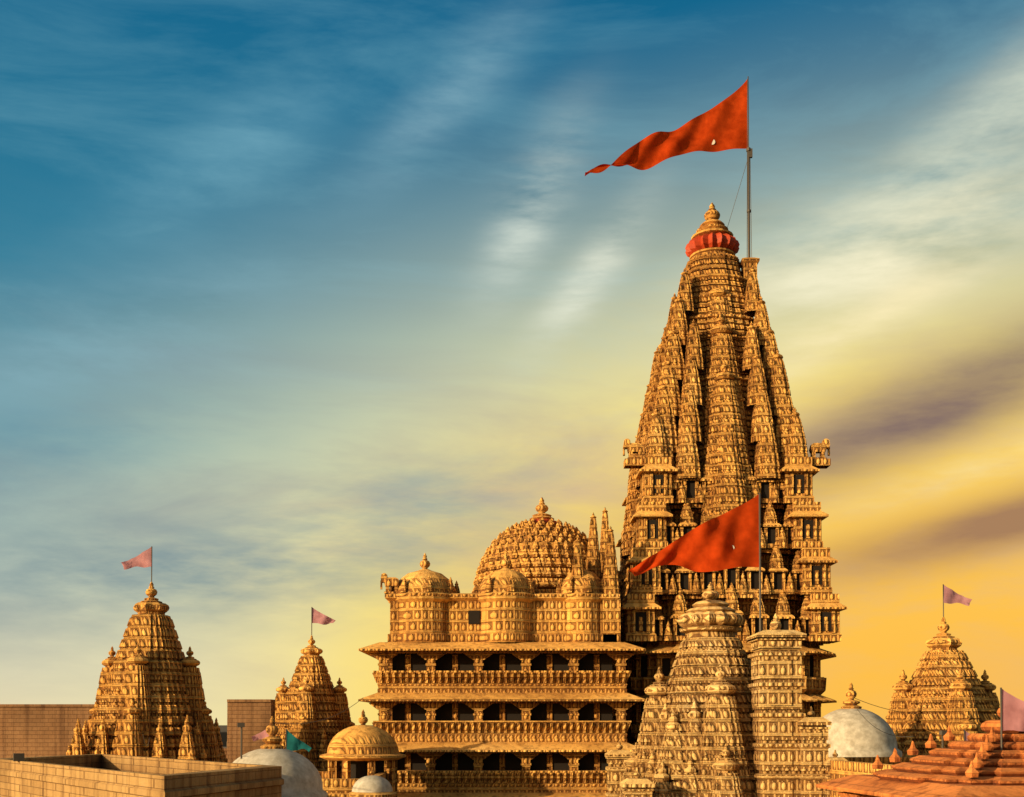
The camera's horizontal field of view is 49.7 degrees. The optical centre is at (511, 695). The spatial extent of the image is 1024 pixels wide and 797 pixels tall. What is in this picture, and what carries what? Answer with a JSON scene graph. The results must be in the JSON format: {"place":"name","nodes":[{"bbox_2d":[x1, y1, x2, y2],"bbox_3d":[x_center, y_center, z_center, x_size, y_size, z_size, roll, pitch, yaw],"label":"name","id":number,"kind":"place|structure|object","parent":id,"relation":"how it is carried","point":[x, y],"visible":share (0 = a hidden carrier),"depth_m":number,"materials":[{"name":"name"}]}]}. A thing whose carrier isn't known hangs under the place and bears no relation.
{"place":"outdoors","nodes":[
{"label":"outdoors","id":0,"kind":"place"},
{"bbox_2d":[0,704,93,757],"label":"compound wall","id":1,"kind":"structure","parent":0,"point":[34,730],"depth_m":68.37,"materials":[{"name":"brick"}]},
{"bbox_2d":[0,753,283,796],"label":"parapet wall","id":2,"kind":"structure","parent":0,"point":[94,775],"depth_m":35.06,"materials":[{"name":"brick"}]},
{"bbox_2d":[220,732,226,747],"bbox_3d":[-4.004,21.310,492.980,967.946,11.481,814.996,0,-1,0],"label":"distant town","id":3,"kind":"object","parent":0,"point":[224,737],"visible":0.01,"depth_m":406.06},
{"bbox_2d":[227,699,274,762],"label":"compound wall","id":4,"kind":"structure","parent":0,"point":[254,715],"depth_m":68.38,"materials":[{"name":"brick"}]},
{"bbox_2d":[252,730,268,741],"bbox_3d":[-11.700,1.769,51.931,1.000,0.800,0.276,0,-1,0],"label":"roof flag","id":5,"kind":"object","parent":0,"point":[262,735],"visible":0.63,"depth_m":52.00,"materials":[{"name":"pink fabric"}]},
{"bbox_2d":[219,725,372,731],"bbox_3d":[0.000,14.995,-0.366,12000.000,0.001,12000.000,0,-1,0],"label":"ground","id":6,"kind":"structure","parent":0,"point":[223,728],"depth_m":2768.19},
{"bbox_2d":[66,546,227,761],"bbox_3d":[-19.600,4.176,59.916,9.296,24.578,9.296,0,-1,0],"label":"shrine","id":7,"kind":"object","parent":6,"relation":"on","point":[150,683],"visible":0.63,"depth_m":58.15,"materials":[{"name":"stone"}]},
{"bbox_2d":[121,547,151,569],"bbox_3d":[-20.412,-7.460,60.204,1.615,1.299,0.272,0,-1,-6],"label":"flag","id":8,"kind":"object","parent":7,"relation":"attached to","point":[143,559],"visible":1,"depth_m":60.19,"materials":[{"name":"pink fabric"}]},
{"bbox_2d":[233,716,327,796],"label":"dome","id":9,"kind":"structure","parent":6,"relation":"on","point":[301,776],"depth_m":40.99,"materials":[{"name":"stone"}]},
{"bbox_2d":[275,607,354,770],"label":"shrine","id":10,"kind":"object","parent":6,"relation":"on","point":[310,693],"visible":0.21,"depth_m":73.44,"materials":[{"name":"stone"}]},
{"bbox_2d":[312,607,335,624],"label":"flag","id":11,"kind":"object","parent":10,"relation":"attached to","point":[320,618],"visible":1,"depth_m":75.16,"materials":[{"name":"pink fabric"}]},
{"bbox_2d":[319,710,405,796],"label":"domed pavilion","id":12,"kind":"structure","parent":6,"relation":"on","point":[361,750],"depth_m":56.78,"materials":[{"name":"stone"}]},
{"bbox_2d":[348,767,396,796],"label":"dome","id":13,"kind":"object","parent":6,"relation":"on","point":[371,785],"visible":1,"depth_m":49.24,"materials":[{"name":"stone"}]},
{"bbox_2d":[358,497,645,796],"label":"temple hall","id":14,"kind":"structure","parent":6,"relation":"on","point":[509,675],"depth_m":62.21,"materials":[{"name":"stone"}]},
{"bbox_2d":[605,493,847,796],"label":"temple tower","id":15,"kind":"structure","parent":6,"relation":"on","point":[720,718],"depth_m":42.32,"materials":[{"name":"stone"}]},
{"bbox_2d":[629,494,758,575],"bbox_3d":[6.931,-6.117,42.499,5.089,3.293,1.329,0,-1,-8],"label":"flag","id":16,"kind":"object","parent":15,"relation":"attached to","point":[728,540],"visible":1,"depth_m":42.41,"materials":[{"name":"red fabric"}]},
{"bbox_2d":[616,76,846,744],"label":"temple tower","id":17,"kind":"structure","parent":6,"relation":"on","point":[720,431],"depth_m":65.67,"materials":[{"name":"stone"}]},
{"bbox_2d":[585,80,747,175],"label":"flag","id":18,"kind":"object","parent":17,"relation":"on","point":[722,125],"visible":1,"depth_m":70.07,"materials":[{"name":"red fabric"}]},
{"bbox_2d":[823,682,901,756],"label":"dome","id":19,"kind":"structure","parent":6,"relation":"on","point":[853,732],"depth_m":58.11,"materials":[{"name":"stone"}]},
{"bbox_2d":[885,584,999,756],"bbox_3d":[25.400,5.016,64.897,10.752,23.141,10.752,0,-1,0],"label":"shrine","id":20,"kind":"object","parent":6,"relation":"on","point":[944,688],"visible":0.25,"depth_m":63.34,"materials":[{"name":"stone"}]},
{"bbox_2d":[944,585,971,605],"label":"flag","id":21,"kind":"object","parent":20,"relation":"attached to","point":[951,596],"visible":1,"depth_m":65.15,"materials":[{"name":"pink fabric"}]},
{"bbox_2d":[318,771,386,796],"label":"balustrade","id":22,"kind":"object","parent":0,"point":[339,787],"depth_m":50.91,"materials":[{"name":"stone"}]},
{"bbox_2d":[0,0,1023,724],"label":"sky","id":23,"kind":"structure","parent":0,"point":[302,302],"materials":[{"name":"blue"}]},
{"bbox_2d":[822,757,911,796],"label":"balustrade","id":24,"kind":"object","parent":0,"point":[853,766],"depth_m":40.15,"materials":[{"name":"stone"}]},
{"bbox_2d":[143,698,946,758],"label":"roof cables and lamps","id":25,"kind":"object","parent":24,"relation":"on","point":[942,733],"visible":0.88,"depth_m":41.48,"materials":[{"name":"metal"}]},
{"bbox_2d":[816,708,1023,796],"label":"stepped roof","id":26,"kind":"structure","parent":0,"point":[979,765],"depth_m":28.67,"materials":[{"name":"stone"}]},
{"bbox_2d":[1000,688,1002,749],"bbox_3d":[12.600,0.946,28.485,0.050,2.300,0.050,0,-1,0],"label":"flagpole","id":27,"kind":"object","parent":26,"relation":"on","point":[1001,718],"visible":0.68,"depth_m":28.48,"materials":[{"name":"grey metal"}]},
{"bbox_2d":[1002,689,1023,731],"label":"roof flag","id":28,"kind":"object","parent":27,"relation":"attached to","point":[1012,712],"visible":1,"depth_m":28.49,"materials":[{"name":"pink fabric"}]},
{"bbox_3d":[-10.600,2.920,51.944,0.050,2.700,0.050,0,-1,0],"label":"roof flag pole","id":29,"kind":"object","parent":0,"visible":0},
{"bbox_2d":[287,730,310,751],"bbox_3d":[-9.985,2.112,51.978,1.217,1.083,0.259,0,-1,8],"label":"flag","id":30,"kind":"object","parent":29,"relation":"attached to","point":[294,743],"visible":0.98,"depth_m":51.96,"materials":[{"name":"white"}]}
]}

